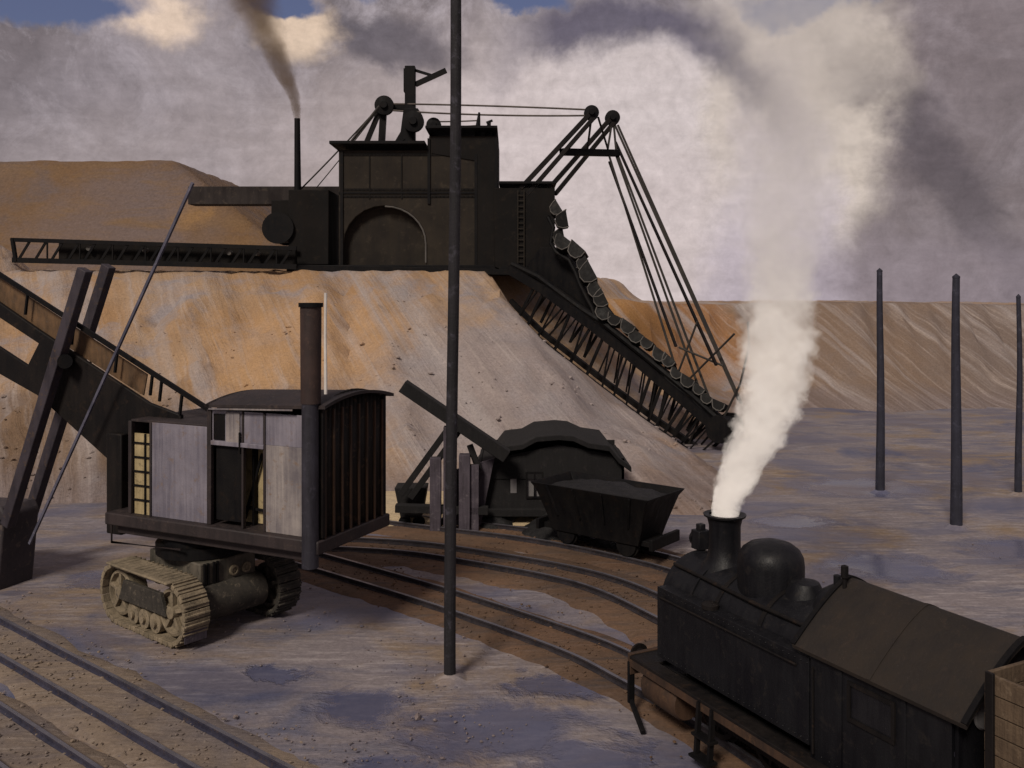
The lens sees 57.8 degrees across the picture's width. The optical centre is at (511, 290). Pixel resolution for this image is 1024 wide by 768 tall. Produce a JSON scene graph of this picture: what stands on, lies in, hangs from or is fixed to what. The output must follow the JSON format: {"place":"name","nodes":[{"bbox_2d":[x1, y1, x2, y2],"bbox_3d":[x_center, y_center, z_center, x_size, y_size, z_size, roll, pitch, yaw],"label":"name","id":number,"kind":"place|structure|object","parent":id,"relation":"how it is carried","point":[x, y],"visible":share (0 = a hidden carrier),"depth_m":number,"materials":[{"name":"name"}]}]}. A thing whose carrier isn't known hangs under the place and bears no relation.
{"place":"outdoors","nodes":[
{"label":"outdoors","id":0,"kind":"place"},
{"bbox_2d":[0,160,288,270],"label":"hill","id":1,"kind":"structure","parent":0,"point":[139,201],"depth_m":68.00,"materials":[{"name":"beige sand"}]},
{"bbox_2d":[386,491,537,525],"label":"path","id":2,"kind":"structure","parent":0,"point":[391,500],"depth_m":28.25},
{"bbox_2d":[0,407,1023,767],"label":"ground","id":3,"kind":"structure","parent":0,"point":[802,479],"depth_m":20.21,"materials":[{"name":"grey soil"}]},
{"bbox_2d":[0,694,126,767],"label":"railway track","id":4,"kind":"structure","parent":3,"relation":"on","point":[52,738],"depth_m":14.14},
{"bbox_2d":[0,606,319,767],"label":"railway track","id":5,"kind":"structure","parent":3,"relation":"on","point":[116,684],"depth_m":15.30,"materials":[{"name":"gravel"}]},
{"bbox_2d":[0,600,356,767],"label":"ballast","id":6,"kind":"structure","parent":3,"relation":"on","point":[73,727],"depth_m":14.94,"materials":[{"name":"gravel"}]},
{"bbox_2d":[0,182,393,648],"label":"steam shovel","id":7,"kind":"object","parent":3,"relation":"on","point":[216,497],"visible":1,"depth_m":19.13,"materials":[{"name":"black metal"}]},
{"bbox_2d":[134,433,148,514],"bbox_3d":[-7.774,3.870,19.544,0.494,1.700,0.060,0,0,25],"label":"cab window","id":8,"kind":"structure","parent":7,"relation":"in","point":[141,442],"depth_m":19.55,"materials":[{"name":"yellow glass"}]},
{"bbox_2d":[213,414,224,439],"bbox_3d":[-5.873,2.740,18.603,0.289,0.520,0.030,0,0,25],"label":"side window","id":9,"kind":"structure","parent":7,"relation":"in","point":[218,419],"depth_m":18.58,"materials":[{"name":"black glass"}]},
{"bbox_2d":[216,445,240,522],"bbox_3d":[-5.646,3.870,18.574,0.688,1.500,0.050,0,0,25],"label":"door","id":10,"kind":"structure","parent":7,"relation":"in","point":[228,460],"depth_m":18.56,"materials":[{"name":"black metal"}]},
{"bbox_2d":[432,0,466,686],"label":"telegraph pole","id":11,"kind":"object","parent":3,"relation":"on","point":[450,676],"visible":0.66,"depth_m":16.63,"materials":[{"name":"brown wood"}]},
{"bbox_2d":[395,380,509,530],"bbox_3d":[-1.726,4.842,26.961,3.335,4.466,0.850,0,0,0],"label":"timber gantry","id":12,"kind":"object","parent":3,"relation":"on","point":[473,480],"visible":0.68,"depth_m":26.79,"materials":[{"name":"wood"}]},
{"bbox_2d":[325,535,661,648],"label":"railway track","id":13,"kind":"structure","parent":3,"relation":"on","point":[607,613],"depth_m":22.59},
{"bbox_2d":[479,517,512,528],"bbox_3d":[-0.509,6.840,27.686,1.680,0.631,1.680,0,0,0],"label":"coal heap","id":14,"kind":"object","parent":3,"relation":"on","point":[500,520],"visible":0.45,"depth_m":27.32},
{"bbox_2d":[255,553,764,767],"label":"railway track","id":15,"kind":"structure","parent":3,"relation":"on","point":[601,678],"depth_m":18.75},
{"bbox_2d":[627,509,1023,767],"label":"tank locomotive","id":16,"kind":"object","parent":15,"relation":"on","point":[768,652],"visible":0.97,"depth_m":12.19,"materials":[{"name":"metal"}]},
{"bbox_2d":[851,687,890,737],"bbox_3d":[4.285,5.020,11.048,0.020,0.420,0.620,0,0,-27],"label":"cab window","id":17,"kind":"structure","parent":16,"relation":"in","point":[867,710],"depth_m":11.04,"materials":[{"name":"black glass"}]},
{"bbox_2d":[847,680,895,744],"bbox_3d":[4.272,5.020,11.041,0.030,0.490,0.710,0,0,-27],"label":"window frame","id":18,"kind":"structure","parent":16,"relation":"in","point":[850,684],"depth_m":10.99,"materials":[{"name":"metal"}]},
{"bbox_2d":[973,699,984,729],"bbox_3d":[5.206,4.650,10.210,0.380,0.380,0.050,0,0,-27],"label":"cab window","id":19,"kind":"structure","parent":16,"relation":"in","point":[978,719],"depth_m":10.15,"materials":[{"name":"grey glass"}]},
{"bbox_2d":[984,660,1023,767],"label":"goods wagon","id":20,"kind":"object","parent":15,"relation":"on","point":[1004,721],"visible":1,"depth_m":9.55,"materials":[{"name":"brown wood"}]},
{"bbox_2d":[298,526,749,760],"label":"ballast","id":21,"kind":"structure","parent":3,"relation":"on","point":[595,644],"depth_m":21.38,"materials":[{"name":"gravel"}]},
{"bbox_2d":[370,515,683,584],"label":"railway track","id":22,"kind":"structure","parent":3,"relation":"on","point":[575,552],"depth_m":25.05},
{"bbox_2d":[395,483,428,523],"bbox_3d":[-3.014,6.460,27.887,0.946,1.192,0.800,0,0,0],"label":"tub wagon","id":23,"kind":"object","parent":22,"relation":"on","point":[420,498],"visible":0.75,"depth_m":27.49,"materials":[{"name":"black metal"}]},
{"bbox_2d":[530,471,684,556],"bbox_3d":[2.517,5.991,24.791,3.706,1.758,1.954,0,0,39],"label":"hopper wagon","id":24,"kind":"object","parent":22,"relation":"on","point":[630,518],"visible":1,"depth_m":24.20,"materials":[{"name":"black metal"}]},
{"bbox_2d":[522,512,559,540],"bbox_3d":[1.345,6.712,26.890,2.642,0.925,2.760,0,0,0],"label":"coal heap","id":25,"kind":"object","parent":3,"relation":"on","point":[544,533],"visible":0.2,"depth_m":26.22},
{"bbox_2d":[478,420,630,522],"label":"loading shed","id":26,"kind":"structure","parent":3,"relation":"on","point":[542,449],"depth_m":27.56,"materials":[{"name":"black"}]},
{"bbox_2d":[510,479,516,492],"bbox_3d":[0.046,5.810,27.587,0.184,0.441,0.015,0,0,0],"label":"window","id":27,"kind":"structure","parent":26,"relation":"in","point":[513,482],"depth_m":27.58,"materials":[{"name":"grey glass"}]},
{"bbox_2d":[526,472,542,498],"bbox_3d":[0.671,5.792,27.615,0.528,0.795,0.130,0,0,0],"label":"window","id":28,"kind":"structure","parent":26,"relation":"in","point":[531,492],"depth_m":27.65,"materials":[{"name":"grey glass"}]},
{"bbox_2d":[870,268,890,494],"bbox_3d":[12.787,3.259,32.209,1.240,8.086,1.240,0,0,0],"label":"telegraph pole","id":29,"kind":"object","parent":3,"relation":"on","point":[880,459],"visible":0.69,"depth_m":32.11,"materials":[{"name":"wood"}]},
{"bbox_2d":[944,274,968,530],"bbox_3d":[13.166,3.399,27.487,1.240,7.810,1.240,0,0,0],"label":"telegraph pole","id":30,"kind":"object","parent":3,"relation":"on","point":[956,504],"visible":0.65,"depth_m":27.38,"materials":[{"name":"wood"}]},
{"bbox_2d":[1008,294,1023,496],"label":"telegraph pole","id":31,"kind":"object","parent":3,"relation":"on","point":[1017,492],"visible":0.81,"depth_m":31.74,"materials":[{"name":"wood"}]},
{"bbox_2d":[0,269,1023,514],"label":"embankment","id":32,"kind":"structure","parent":0,"point":[812,355],"depth_m":43.00,"materials":[{"name":"sand"}]},
{"bbox_2d":[0,245,29,272],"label":"spoil heap","id":33,"kind":"object","parent":32,"relation":"on","point":[6,263],"visible":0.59,"depth_m":47.98,"materials":[{"name":"sand"}]},
{"bbox_2d":[0,285,719,509],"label":"rubble","id":34,"kind":"object","parent":32,"relation":"on","point":[699,507],"visible":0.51,"depth_m":36.32,"materials":[{"name":"stone"}]},
{"bbox_2d":[10,66,749,449],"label":"bucket chain excavator","id":35,"kind":"object","parent":32,"relation":"on","point":[384,206],"visible":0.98,"depth_m":47.82,"materials":[{"name":"metal"}]},
{"bbox_2d":[0,0,1023,302],"label":"sky","id":36,"kind":"structure","parent":0,"point":[782,150],"materials":[{"name":"grey"}]},
{"bbox_2d":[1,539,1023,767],"bbox_3d":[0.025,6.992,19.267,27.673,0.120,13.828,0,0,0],"label":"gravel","id":37,"kind":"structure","parent":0,"point":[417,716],"depth_m":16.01,"materials":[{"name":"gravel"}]}
]}

